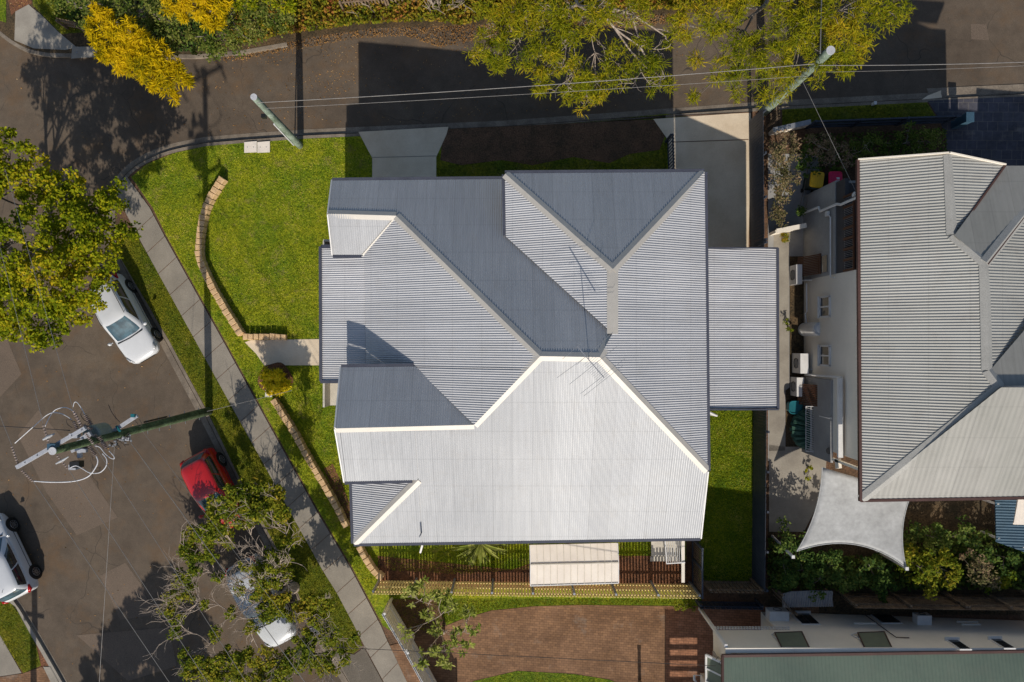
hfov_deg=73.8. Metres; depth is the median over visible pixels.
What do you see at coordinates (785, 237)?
garden shrub
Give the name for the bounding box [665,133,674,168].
side gate
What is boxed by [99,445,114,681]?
power line
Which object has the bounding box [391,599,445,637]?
garden bed
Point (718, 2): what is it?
undergrowth
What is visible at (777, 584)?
garden shrub
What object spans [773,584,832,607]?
corrugated lean to
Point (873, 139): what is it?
hedge shrub
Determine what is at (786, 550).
sail post
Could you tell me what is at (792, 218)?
driveway
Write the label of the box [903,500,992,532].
garden bed
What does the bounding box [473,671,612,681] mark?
lawn
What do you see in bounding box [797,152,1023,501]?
house
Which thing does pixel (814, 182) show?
wheelie bin
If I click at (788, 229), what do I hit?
garden wall
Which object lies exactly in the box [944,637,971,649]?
window
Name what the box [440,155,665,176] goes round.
grass
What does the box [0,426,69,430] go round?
power line
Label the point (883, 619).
window
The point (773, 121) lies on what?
boundary fence
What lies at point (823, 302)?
window
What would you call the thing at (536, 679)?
grass
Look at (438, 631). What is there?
frangipani
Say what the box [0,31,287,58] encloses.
kerb
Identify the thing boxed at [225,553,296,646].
parked car
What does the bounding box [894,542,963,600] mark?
garden shrub
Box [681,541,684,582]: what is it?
privacy wall
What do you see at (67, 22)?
picket fence
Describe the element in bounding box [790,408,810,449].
canvas bundle
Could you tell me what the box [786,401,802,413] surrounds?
storage tub
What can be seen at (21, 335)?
power line
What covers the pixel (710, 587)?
paling fence
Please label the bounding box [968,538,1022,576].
garden shrub
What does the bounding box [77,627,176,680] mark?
road patch
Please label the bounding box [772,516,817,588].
garden shrub
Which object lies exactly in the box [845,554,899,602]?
garden shrub
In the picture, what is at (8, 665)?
footpath
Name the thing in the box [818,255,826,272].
window
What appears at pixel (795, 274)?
air conditioner
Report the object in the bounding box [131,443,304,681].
power line
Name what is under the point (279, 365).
garden bed
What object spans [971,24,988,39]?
road patch
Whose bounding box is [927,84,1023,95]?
road patch
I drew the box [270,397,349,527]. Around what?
retaining wall
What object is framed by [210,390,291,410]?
power line
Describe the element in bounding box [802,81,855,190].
power line
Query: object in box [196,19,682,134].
leaf litter
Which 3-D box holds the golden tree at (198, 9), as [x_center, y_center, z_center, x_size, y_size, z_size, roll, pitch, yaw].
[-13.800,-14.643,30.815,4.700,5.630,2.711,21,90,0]
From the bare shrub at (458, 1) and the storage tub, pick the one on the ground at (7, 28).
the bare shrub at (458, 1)
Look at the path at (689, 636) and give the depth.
31.23 m
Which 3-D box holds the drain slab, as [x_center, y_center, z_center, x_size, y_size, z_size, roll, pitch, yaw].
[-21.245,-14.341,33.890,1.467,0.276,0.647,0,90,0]
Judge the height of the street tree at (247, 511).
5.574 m
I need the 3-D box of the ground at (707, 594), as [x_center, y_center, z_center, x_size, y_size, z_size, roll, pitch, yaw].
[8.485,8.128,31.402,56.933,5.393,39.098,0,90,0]
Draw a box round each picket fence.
[55,18,83,31]
[339,0,434,13]
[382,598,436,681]
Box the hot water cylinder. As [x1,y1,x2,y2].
[798,322,819,335]
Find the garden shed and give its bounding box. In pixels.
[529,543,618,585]
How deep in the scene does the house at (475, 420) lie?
26.09 m
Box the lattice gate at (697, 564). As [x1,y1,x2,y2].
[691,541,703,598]
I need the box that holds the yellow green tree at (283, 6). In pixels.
[231,0,297,15]
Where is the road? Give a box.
[0,0,1023,681]
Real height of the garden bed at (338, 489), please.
0.165 m
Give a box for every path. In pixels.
[245,339,318,364]
[666,606,767,681]
[769,226,788,450]
[785,256,803,446]
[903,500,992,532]
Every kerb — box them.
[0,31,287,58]
[10,600,63,681]
[112,94,1023,680]
[922,91,941,99]
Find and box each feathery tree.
[463,0,682,118]
[665,0,915,108]
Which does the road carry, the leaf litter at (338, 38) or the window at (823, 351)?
the leaf litter at (338, 38)
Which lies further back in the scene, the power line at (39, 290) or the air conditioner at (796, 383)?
the air conditioner at (796, 383)
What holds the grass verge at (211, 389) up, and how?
on the ground at (707, 594)
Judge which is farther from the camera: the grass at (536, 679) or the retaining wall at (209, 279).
the retaining wall at (209, 279)
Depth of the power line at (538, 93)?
26.03 m
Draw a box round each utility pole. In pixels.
[10,402,212,482]
[250,93,302,148]
[760,46,834,115]
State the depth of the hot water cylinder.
29.72 m
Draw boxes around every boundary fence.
[749,109,767,246]
[752,410,769,591]
[766,104,779,127]
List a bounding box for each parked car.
[0,513,41,603]
[87,273,162,363]
[180,447,243,527]
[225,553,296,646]
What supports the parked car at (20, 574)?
on the road
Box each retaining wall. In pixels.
[194,176,245,335]
[243,333,286,339]
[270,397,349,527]
[356,546,384,580]
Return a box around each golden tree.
[82,0,196,106]
[158,0,235,36]
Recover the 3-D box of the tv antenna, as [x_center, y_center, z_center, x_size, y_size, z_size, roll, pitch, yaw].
[2.655,0.723,23.593,2.410,1.817,1.487,-40,90,0]
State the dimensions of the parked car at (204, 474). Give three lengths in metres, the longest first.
3.975 x 2.155 x 1.663 m
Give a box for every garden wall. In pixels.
[768,119,810,135]
[769,223,806,235]
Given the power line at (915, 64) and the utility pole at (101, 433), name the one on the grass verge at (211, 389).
the utility pole at (101, 433)
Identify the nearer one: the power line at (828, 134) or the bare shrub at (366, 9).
the power line at (828, 134)
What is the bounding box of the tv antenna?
[557,324,623,395]
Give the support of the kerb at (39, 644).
on the road
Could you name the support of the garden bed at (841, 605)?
on the ground at (707, 594)
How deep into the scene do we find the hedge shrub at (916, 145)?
28.99 m
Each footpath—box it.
[0,636,20,675]
[116,176,406,681]
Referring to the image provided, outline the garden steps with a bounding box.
[650,541,679,560]
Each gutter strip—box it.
[15,599,66,681]
[106,93,1023,681]
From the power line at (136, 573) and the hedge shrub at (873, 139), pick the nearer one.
the power line at (136, 573)
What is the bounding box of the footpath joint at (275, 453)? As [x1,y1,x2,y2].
[141,215,397,674]
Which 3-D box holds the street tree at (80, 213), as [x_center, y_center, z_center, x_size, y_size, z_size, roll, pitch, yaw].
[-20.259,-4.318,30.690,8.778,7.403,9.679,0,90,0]
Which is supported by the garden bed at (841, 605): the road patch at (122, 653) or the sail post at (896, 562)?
the sail post at (896, 562)
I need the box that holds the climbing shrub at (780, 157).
[767,128,801,227]
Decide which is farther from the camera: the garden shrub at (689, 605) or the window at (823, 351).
the garden shrub at (689, 605)
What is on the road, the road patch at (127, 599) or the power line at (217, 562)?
the road patch at (127, 599)
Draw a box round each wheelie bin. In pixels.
[800,171,823,192]
[823,171,841,186]
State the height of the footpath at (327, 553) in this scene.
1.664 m
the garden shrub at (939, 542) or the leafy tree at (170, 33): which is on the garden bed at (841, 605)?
the garden shrub at (939, 542)
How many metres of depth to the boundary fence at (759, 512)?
30.11 m
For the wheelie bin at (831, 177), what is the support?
on the ground at (707, 594)
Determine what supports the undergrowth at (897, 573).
on the garden bed at (841, 605)
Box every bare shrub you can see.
[349,1,393,16]
[422,0,443,12]
[447,0,475,12]
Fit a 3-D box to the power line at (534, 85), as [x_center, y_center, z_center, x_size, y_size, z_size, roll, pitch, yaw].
[0.641,-9.556,25.350,20.699,1.123,0.022,-3,90,0]
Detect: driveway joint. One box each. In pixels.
[372,156,425,157]
[678,112,749,141]
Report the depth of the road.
33.56 m
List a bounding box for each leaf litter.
[6,62,305,680]
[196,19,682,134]
[222,14,679,62]
[292,70,354,95]
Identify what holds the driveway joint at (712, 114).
on the driveway at (725, 165)
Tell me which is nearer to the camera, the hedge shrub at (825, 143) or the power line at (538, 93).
the power line at (538, 93)
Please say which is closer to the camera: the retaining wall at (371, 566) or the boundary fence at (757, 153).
the boundary fence at (757, 153)
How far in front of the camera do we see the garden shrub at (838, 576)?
29.21 m
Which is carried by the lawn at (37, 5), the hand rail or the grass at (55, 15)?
the grass at (55, 15)
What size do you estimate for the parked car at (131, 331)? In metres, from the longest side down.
4.375 x 2.255 x 1.683 m
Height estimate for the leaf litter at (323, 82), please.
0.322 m
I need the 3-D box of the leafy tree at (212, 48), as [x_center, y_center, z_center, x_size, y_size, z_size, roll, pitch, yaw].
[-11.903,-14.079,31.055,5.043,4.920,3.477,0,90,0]
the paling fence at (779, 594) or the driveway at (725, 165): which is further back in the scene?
the driveway at (725, 165)
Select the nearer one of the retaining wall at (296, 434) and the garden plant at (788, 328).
the garden plant at (788, 328)
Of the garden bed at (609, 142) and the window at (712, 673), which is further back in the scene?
the garden bed at (609, 142)
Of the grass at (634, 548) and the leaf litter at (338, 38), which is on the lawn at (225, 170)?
the grass at (634, 548)
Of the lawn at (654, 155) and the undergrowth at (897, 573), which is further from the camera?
the lawn at (654, 155)
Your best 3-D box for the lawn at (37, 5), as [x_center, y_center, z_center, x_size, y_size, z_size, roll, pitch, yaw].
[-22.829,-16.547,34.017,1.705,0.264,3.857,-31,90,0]
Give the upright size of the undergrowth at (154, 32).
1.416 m
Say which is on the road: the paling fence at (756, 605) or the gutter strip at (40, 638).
the gutter strip at (40, 638)
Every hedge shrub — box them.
[804,131,854,168]
[840,127,882,158]
[875,120,943,155]
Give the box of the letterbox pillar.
[951,112,973,128]
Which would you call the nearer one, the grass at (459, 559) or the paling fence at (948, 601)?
the paling fence at (948, 601)
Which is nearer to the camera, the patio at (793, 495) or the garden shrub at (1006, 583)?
the garden shrub at (1006, 583)
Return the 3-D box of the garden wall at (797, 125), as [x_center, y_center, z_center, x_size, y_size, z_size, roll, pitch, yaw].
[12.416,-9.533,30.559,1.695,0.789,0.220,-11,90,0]
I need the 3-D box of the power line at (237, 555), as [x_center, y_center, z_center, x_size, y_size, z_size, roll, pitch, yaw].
[-10.076,8.921,26.300,0.013,0.213,13.744,-37,90,0]
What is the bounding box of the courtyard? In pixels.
[390,605,818,681]
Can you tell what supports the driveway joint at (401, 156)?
on the driveway at (389, 146)
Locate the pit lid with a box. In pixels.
[244,141,269,152]
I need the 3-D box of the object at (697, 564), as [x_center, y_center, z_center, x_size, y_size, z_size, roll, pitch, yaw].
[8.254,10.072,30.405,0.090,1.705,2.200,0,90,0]
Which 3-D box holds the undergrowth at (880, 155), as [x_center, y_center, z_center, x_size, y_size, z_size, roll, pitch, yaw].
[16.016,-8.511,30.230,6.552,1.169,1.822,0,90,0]
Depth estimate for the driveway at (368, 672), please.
32.63 m
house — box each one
[319,169,779,552]
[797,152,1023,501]
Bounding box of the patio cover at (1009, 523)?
[980,499,1023,551]
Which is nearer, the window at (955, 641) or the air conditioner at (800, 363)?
the window at (955, 641)
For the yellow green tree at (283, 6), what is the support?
on the ground at (7, 28)
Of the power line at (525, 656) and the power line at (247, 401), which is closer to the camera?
the power line at (525, 656)
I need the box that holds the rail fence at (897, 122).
[805,115,961,128]
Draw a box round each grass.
[37,0,78,31]
[379,545,528,574]
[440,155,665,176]
[483,673,593,681]
[619,542,650,556]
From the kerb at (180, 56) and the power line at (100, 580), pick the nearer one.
the power line at (100, 580)
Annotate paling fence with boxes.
[372,578,700,598]
[695,598,763,609]
[703,578,762,592]
[769,583,797,616]
[836,589,1023,610]
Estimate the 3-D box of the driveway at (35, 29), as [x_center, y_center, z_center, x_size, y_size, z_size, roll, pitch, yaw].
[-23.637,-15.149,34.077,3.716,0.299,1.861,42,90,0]
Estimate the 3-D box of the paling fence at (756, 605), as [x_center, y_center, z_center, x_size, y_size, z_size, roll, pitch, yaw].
[9.730,11.797,30.665,2.777,1.185,0.164,-1,90,0]
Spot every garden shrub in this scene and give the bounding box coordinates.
[673,600,695,611]
[768,571,791,592]
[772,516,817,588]
[779,233,789,242]
[795,143,846,216]
[805,548,867,601]
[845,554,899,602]
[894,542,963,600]
[903,514,983,560]
[959,548,1001,591]
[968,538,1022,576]
[984,569,1016,594]
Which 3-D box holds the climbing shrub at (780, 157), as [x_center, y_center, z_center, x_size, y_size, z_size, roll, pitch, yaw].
[11.672,-7.003,29.908,1.557,2.411,4.279,0,90,0]
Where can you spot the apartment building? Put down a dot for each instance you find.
(805, 646)
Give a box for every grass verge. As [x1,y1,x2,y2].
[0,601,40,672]
[117,239,361,652]
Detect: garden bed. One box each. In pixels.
[258,362,292,392]
[324,464,349,526]
[378,543,691,588]
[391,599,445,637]
[440,119,664,164]
[768,513,1023,614]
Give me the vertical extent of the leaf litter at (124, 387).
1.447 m
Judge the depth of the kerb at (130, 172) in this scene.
33.01 m
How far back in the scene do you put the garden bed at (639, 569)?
32.01 m
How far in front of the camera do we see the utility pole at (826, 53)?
26.33 m
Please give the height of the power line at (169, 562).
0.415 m
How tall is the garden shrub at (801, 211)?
1.534 m
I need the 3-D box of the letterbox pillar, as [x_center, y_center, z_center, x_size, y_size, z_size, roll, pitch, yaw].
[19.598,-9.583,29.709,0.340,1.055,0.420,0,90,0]
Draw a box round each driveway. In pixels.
[0,667,49,681]
[8,0,31,14]
[14,4,75,49]
[43,667,57,681]
[336,649,381,681]
[359,127,447,176]
[654,112,750,246]
[768,154,818,460]
[928,96,1023,165]
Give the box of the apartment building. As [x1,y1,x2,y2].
[698,607,1023,681]
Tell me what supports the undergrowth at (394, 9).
on the ground at (7, 28)
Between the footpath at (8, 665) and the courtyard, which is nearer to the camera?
the courtyard
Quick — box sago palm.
[451,544,507,569]
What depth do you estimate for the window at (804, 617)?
30.06 m
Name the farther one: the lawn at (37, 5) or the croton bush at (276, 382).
the lawn at (37, 5)
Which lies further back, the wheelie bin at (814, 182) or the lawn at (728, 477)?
the lawn at (728, 477)
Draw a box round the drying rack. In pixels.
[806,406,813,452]
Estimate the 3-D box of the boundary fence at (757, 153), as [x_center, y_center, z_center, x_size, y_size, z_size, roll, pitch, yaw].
[10.892,-5.528,30.157,0.176,1.761,8.939,-1,90,0]
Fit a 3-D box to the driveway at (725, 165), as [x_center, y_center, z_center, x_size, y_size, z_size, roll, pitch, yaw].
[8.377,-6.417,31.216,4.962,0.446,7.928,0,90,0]
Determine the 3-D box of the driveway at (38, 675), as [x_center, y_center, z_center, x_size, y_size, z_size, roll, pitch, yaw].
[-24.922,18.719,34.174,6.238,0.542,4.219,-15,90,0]
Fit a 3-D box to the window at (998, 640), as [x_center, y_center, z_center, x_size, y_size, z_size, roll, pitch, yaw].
[19.855,12.214,27.651,0.578,0.882,0.163,0,90,0]
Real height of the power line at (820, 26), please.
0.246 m
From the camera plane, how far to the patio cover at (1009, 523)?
28.93 m
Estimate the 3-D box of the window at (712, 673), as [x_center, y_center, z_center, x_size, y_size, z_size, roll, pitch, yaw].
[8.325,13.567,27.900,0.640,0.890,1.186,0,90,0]
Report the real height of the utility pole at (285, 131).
6.234 m
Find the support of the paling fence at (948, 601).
on the garden bed at (841, 605)
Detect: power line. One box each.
[0,248,42,421]
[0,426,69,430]
[5,170,72,407]
[34,483,168,681]
[68,469,206,680]
[94,445,245,681]
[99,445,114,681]
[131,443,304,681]
[142,431,332,679]
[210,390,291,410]
[256,64,809,102]
[266,76,800,108]
[333,647,713,665]
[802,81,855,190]
[819,62,1021,65]
[820,0,821,53]
[842,66,1011,71]
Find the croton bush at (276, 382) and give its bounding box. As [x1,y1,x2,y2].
[259,366,292,396]
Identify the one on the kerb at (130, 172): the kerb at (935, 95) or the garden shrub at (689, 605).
the kerb at (935, 95)
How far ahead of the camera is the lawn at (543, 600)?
31.90 m
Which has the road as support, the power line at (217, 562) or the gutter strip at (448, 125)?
the gutter strip at (448, 125)
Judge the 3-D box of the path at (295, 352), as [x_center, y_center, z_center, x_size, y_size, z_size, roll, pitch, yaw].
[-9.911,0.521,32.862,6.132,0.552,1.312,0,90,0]
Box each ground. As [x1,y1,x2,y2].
[0,0,819,53]
[0,602,48,676]
[115,102,1023,681]
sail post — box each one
[771,535,794,558]
[875,551,908,569]
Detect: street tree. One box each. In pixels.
[0,126,143,352]
[139,475,372,681]
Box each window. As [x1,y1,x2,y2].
[705,654,720,681]
[789,611,820,624]
[817,295,830,317]
[817,345,830,366]
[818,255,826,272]
[871,614,902,623]
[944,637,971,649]
[987,636,1015,648]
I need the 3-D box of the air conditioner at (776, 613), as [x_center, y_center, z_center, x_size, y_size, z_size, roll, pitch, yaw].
[11.730,12.076,30.209,0.850,0.556,0.452,0,90,0]
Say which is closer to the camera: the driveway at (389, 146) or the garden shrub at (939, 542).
the garden shrub at (939, 542)
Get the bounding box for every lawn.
[0,0,5,22]
[33,0,82,33]
[131,114,685,634]
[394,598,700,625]
[437,144,666,176]
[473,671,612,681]
[698,410,752,580]
[782,102,934,124]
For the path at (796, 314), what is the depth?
30.83 m
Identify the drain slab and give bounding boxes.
[71,46,96,58]
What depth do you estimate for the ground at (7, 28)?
32.90 m
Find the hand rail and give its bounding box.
[665,541,684,563]
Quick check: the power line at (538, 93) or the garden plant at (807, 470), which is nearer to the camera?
the power line at (538, 93)
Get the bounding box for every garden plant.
[783,318,793,331]
[805,465,813,480]
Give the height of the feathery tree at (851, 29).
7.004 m
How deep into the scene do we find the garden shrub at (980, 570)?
28.76 m
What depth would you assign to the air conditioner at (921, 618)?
29.50 m
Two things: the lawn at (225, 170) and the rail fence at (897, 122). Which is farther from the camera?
the lawn at (225, 170)
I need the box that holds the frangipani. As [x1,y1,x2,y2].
[397,576,480,670]
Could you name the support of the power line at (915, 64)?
attached to the utility pole at (826, 53)
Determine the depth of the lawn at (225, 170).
32.98 m
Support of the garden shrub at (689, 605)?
on the lawn at (543, 600)
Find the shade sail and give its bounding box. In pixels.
[796,467,908,566]
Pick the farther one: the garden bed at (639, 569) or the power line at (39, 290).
the garden bed at (639, 569)
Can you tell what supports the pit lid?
on the lawn at (225, 170)
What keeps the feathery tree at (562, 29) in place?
on the ground at (7, 28)
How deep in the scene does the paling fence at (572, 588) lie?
30.84 m
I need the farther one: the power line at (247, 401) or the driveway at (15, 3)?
the driveway at (15, 3)
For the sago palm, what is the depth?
31.24 m
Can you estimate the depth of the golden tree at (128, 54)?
28.89 m
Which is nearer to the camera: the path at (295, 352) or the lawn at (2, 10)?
the path at (295, 352)
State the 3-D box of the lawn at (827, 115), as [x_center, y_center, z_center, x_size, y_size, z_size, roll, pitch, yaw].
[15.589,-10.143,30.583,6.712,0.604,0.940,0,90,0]
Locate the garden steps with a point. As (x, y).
(657, 548)
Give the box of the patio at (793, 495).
[769,445,825,531]
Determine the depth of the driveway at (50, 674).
34.04 m
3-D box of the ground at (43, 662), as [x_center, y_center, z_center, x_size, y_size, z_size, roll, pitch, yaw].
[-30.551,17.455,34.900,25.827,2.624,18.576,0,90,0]
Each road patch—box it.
[0,336,20,396]
[18,410,116,534]
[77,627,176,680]
[100,563,152,619]
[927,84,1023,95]
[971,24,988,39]
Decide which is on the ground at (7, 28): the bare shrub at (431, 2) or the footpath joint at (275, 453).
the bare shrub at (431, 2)
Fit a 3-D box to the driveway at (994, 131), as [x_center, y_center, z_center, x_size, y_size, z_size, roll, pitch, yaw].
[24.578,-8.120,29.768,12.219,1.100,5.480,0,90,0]
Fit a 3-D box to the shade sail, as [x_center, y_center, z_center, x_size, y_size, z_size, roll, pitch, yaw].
[14.340,7.444,28.150,4.165,0.938,3.739,12,90,0]
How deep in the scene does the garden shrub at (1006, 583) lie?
28.97 m
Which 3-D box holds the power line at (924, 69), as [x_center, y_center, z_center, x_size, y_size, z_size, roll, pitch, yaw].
[16.589,-10.120,25.275,10.311,0.163,0.013,-2,90,0]
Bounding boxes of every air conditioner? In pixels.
[765,607,788,620]
[789,264,811,284]
[790,377,804,396]
[792,353,811,373]
[912,612,931,624]
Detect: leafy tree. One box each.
[46,0,193,60]
[183,0,296,62]
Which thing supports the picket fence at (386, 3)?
on the ground at (7, 28)
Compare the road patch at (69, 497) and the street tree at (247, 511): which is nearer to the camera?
the street tree at (247, 511)
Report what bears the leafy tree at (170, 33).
on the ground at (7, 28)
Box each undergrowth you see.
[54,0,215,52]
[224,0,686,46]
[666,0,806,8]
[766,529,1023,591]
[800,129,947,169]
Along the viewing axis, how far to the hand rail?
29.81 m
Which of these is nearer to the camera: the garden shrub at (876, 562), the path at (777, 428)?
the garden shrub at (876, 562)

